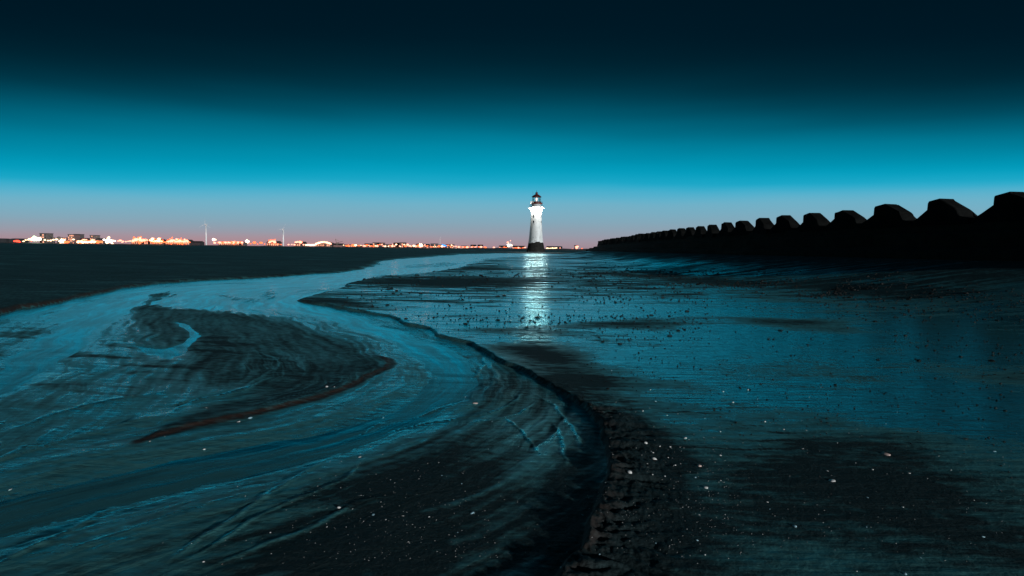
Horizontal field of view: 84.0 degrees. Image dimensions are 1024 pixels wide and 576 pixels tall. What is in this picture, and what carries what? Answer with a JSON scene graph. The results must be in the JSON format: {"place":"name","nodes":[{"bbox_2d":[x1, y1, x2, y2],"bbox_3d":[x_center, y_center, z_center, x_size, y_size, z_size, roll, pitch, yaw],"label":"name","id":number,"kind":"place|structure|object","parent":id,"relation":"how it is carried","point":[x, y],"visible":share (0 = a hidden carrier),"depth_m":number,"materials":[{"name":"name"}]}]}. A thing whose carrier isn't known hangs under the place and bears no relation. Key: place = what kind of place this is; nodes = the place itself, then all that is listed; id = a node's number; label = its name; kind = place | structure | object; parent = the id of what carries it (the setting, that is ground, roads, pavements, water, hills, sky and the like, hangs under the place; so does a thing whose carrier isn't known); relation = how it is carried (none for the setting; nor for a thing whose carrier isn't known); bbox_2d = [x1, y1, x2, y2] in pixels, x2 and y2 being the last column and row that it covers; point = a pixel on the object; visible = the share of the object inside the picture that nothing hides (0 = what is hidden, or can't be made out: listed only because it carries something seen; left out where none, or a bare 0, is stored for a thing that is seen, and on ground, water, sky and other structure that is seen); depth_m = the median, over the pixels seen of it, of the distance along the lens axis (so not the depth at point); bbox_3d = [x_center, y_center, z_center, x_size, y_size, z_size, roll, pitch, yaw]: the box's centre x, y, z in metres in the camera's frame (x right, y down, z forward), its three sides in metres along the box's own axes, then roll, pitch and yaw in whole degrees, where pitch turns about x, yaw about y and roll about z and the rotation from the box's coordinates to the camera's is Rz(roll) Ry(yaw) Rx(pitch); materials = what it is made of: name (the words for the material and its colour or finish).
{"place":"outdoors","nodes":[
{"label":"outdoors","id":0,"kind":"place"},
{"bbox_2d":[0,253,555,536],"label":"water","id":1,"kind":"structure","parent":0,"point":[452,382],"depth_m":6.09,"materials":[{"name":"teal liquid"}]},
{"bbox_2d":[0,242,585,250],"bbox_3d":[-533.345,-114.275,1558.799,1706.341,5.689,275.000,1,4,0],"label":"shore","id":2,"kind":"structure","parent":0,"point":[326,246],"depth_m":1426.95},
{"bbox_2d":[0,238,8,241],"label":"building","id":3,"kind":"structure","parent":2,"relation":"on","point":[4,240],"depth_m":1496.31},
{"bbox_2d":[9,238,28,242],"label":"building","id":4,"kind":"structure","parent":2,"relation":"on","point":[20,239],"depth_m":1496.29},
{"bbox_2d":[39,233,54,242],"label":"building","id":5,"kind":"structure","parent":2,"relation":"on","point":[47,236],"depth_m":1496.39,"materials":[{"name":"grey glass"}]},
{"bbox_2d":[67,234,79,242],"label":"building","id":6,"kind":"structure","parent":2,"relation":"on","point":[76,237],"depth_m":1496.15,"materials":[{"name":"beige glass"}]},
{"bbox_2d":[90,235,99,240],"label":"building","id":7,"kind":"structure","parent":2,"relation":"on","point":[94,236],"depth_m":1496.79,"materials":[{"name":"grey glass"}]},
{"bbox_2d":[95,238,108,243],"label":"building","id":8,"kind":"structure","parent":2,"relation":"on","point":[101,239],"depth_m":1497.65,"materials":[{"name":"beige glass"}]},
{"bbox_2d":[103,236,115,243],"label":"floodlight mast","id":9,"kind":"object","parent":2,"relation":"on","point":[108,240],"visible":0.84,"depth_m":1457.83,"materials":[{"name":"white"}]},
{"bbox_2d":[131,239,150,243],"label":"building","id":10,"kind":"structure","parent":2,"relation":"on","point":[146,242],"depth_m":1496.16,"materials":[{"name":"brown"}]},
{"bbox_2d":[165,239,192,244],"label":"building","id":11,"kind":"structure","parent":2,"relation":"on","point":[178,243],"depth_m":1496.43,"materials":[{"name":"brown"}]},
{"bbox_2d":[190,241,204,244],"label":"building","id":12,"kind":"structure","parent":2,"relation":"on","point":[197,243],"depth_m":1496.46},
{"bbox_2d":[200,224,206,244],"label":"wind turbine","id":13,"kind":"object","parent":2,"relation":"on","point":[205,234],"visible":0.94,"depth_m":1583.21,"materials":[{"name":"white paint"}]},
{"bbox_2d":[218,241,246,245],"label":"building","id":14,"kind":"structure","parent":2,"relation":"on","point":[236,244],"depth_m":1496.32,"materials":[{"name":"brown"}]},
{"bbox_2d":[266,241,281,245],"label":"building","id":15,"kind":"structure","parent":2,"relation":"on","point":[273,244],"depth_m":1496.41,"materials":[{"name":"brown"}]},
{"bbox_2d":[295,242,306,245],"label":"building","id":16,"kind":"structure","parent":2,"relation":"on","point":[300,244],"depth_m":1496.16,"materials":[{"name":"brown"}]},
{"bbox_2d":[316,242,333,246],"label":"building","id":17,"kind":"structure","parent":2,"relation":"on","point":[327,245],"depth_m":1496.12,"materials":[{"name":"brown"}]},
{"bbox_2d":[333,243,343,246],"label":"building","id":18,"kind":"structure","parent":2,"relation":"on","point":[339,244],"depth_m":1498.74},
{"bbox_2d":[0,243,1023,575],"bbox_3d":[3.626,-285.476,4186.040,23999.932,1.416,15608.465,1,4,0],"label":"sand","id":19,"kind":"structure","parent":0,"point":[536,453],"depth_m":4.66,"materials":[{"name":"black sand"}]},
{"bbox_2d":[526,191,544,251],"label":"lighthouse","id":20,"kind":"object","parent":19,"relation":"on","point":[535,243],"visible":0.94,"depth_m":280.86,"materials":[{"name":"white paint"}]},
{"bbox_2d":[191,375,986,563],"bbox_3d":[1.841,1.105,4.123,7.479,0.092,2.950,-2,5,-30],"label":"shell grit","id":21,"kind":"object","parent":19,"relation":"on","point":[597,498],"visible":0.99,"depth_m":2.94,"materials":[{"name":"white"}]},
{"bbox_2d":[341,262,1023,496],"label":"stones","id":22,"kind":"object","parent":19,"relation":"on","point":[738,285],"visible":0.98,"depth_m":15.05,"materials":[{"name":"black stone"}]},
{"bbox_2d":[588,217,1023,260],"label":"sea wall","id":23,"kind":"structure","parent":19,"relation":"on","point":[995,241],"depth_m":31.46,"materials":[{"name":"stone"}]},
{"bbox_2d":[643,233,649,240],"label":"concrete block","id":24,"kind":"structure","parent":23,"relation":"on","point":[647,236],"depth_m":87.84,"materials":[{"name":"black concrete"}]},
{"bbox_2d":[648,232,655,240],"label":"concrete block","id":25,"kind":"structure","parent":23,"relation":"on","point":[652,236],"depth_m":84.26,"materials":[{"name":"black concrete"}]},
{"bbox_2d":[653,231,660,240],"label":"concrete block","id":26,"kind":"structure","parent":23,"relation":"on","point":[658,234],"depth_m":80.45,"materials":[{"name":"black concrete"}]},
{"bbox_2d":[659,230,667,239],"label":"concrete block","id":27,"kind":"structure","parent":23,"relation":"on","point":[664,233],"depth_m":76.70,"materials":[{"name":"black concrete"}]},
{"bbox_2d":[665,229,676,239],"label":"concrete block","id":28,"kind":"structure","parent":23,"relation":"on","point":[671,234],"depth_m":73.07,"materials":[{"name":"black concrete"}]},
{"bbox_2d":[674,228,685,238],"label":"concrete block","id":29,"kind":"structure","parent":23,"relation":"on","point":[680,233],"depth_m":69.15,"materials":[{"name":"black concrete"}]},
{"bbox_2d":[682,227,695,238],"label":"concrete block","id":30,"kind":"structure","parent":23,"relation":"on","point":[690,231],"depth_m":65.65,"materials":[{"name":"black concrete"}]},
{"bbox_2d":[693,226,706,237],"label":"concrete block","id":31,"kind":"structure","parent":23,"relation":"on","point":[700,231],"depth_m":61.60,"materials":[{"name":"black concrete"}]},
{"bbox_2d":[705,225,719,236],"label":"concrete block","id":32,"kind":"structure","parent":23,"relation":"on","point":[713,230],"depth_m":57.71,"materials":[{"name":"black concrete"}]},
{"bbox_2d":[718,222,734,235],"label":"concrete block","id":33,"kind":"structure","parent":23,"relation":"on","point":[727,228],"depth_m":54.26,"materials":[{"name":"black concrete"}]},
{"bbox_2d":[729,221,754,235],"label":"concrete block","id":34,"kind":"structure","parent":23,"relation":"on","point":[744,227],"depth_m":50.55,"materials":[{"name":"black concrete"}]},
{"bbox_2d":[752,218,773,233],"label":"concrete block","id":35,"kind":"structure","parent":23,"relation":"on","point":[764,225],"depth_m":46.72,"materials":[{"name":"black concrete"}]},
{"bbox_2d":[768,215,799,232],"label":"concrete block","id":36,"kind":"structure","parent":23,"relation":"on","point":[784,223],"depth_m":43.24,"materials":[{"name":"black concrete"}]},
{"bbox_2d":[796,213,829,231],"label":"concrete block","id":37,"kind":"structure","parent":23,"relation":"on","point":[815,222],"depth_m":39.48,"materials":[{"name":"black concrete"}]},
{"bbox_2d":[822,210,866,230],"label":"concrete block","id":38,"kind":"structure","parent":23,"relation":"on","point":[846,219],"depth_m":35.91,"materials":[{"name":"black concrete"}]},
{"bbox_2d":[857,204,916,228],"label":"concrete block","id":39,"kind":"structure","parent":23,"relation":"on","point":[889,215],"depth_m":32.15,"materials":[{"name":"black concrete"}]},
{"bbox_2d":[909,198,976,225],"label":"concrete block","id":40,"kind":"structure","parent":23,"relation":"on","point":[940,211],"depth_m":28.41,"materials":[{"name":"black concrete"}]},
{"bbox_2d":[970,192,1023,222],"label":"concrete block","id":41,"kind":"structure","parent":23,"relation":"on","point":[1007,206],"depth_m":25.17,"materials":[{"name":"black concrete"}]},
{"bbox_2d":[0,0,1023,248],"label":"sky","id":42,"kind":"structure","parent":0,"point":[358,122],"materials":[{"name":"blue"}]}
]}

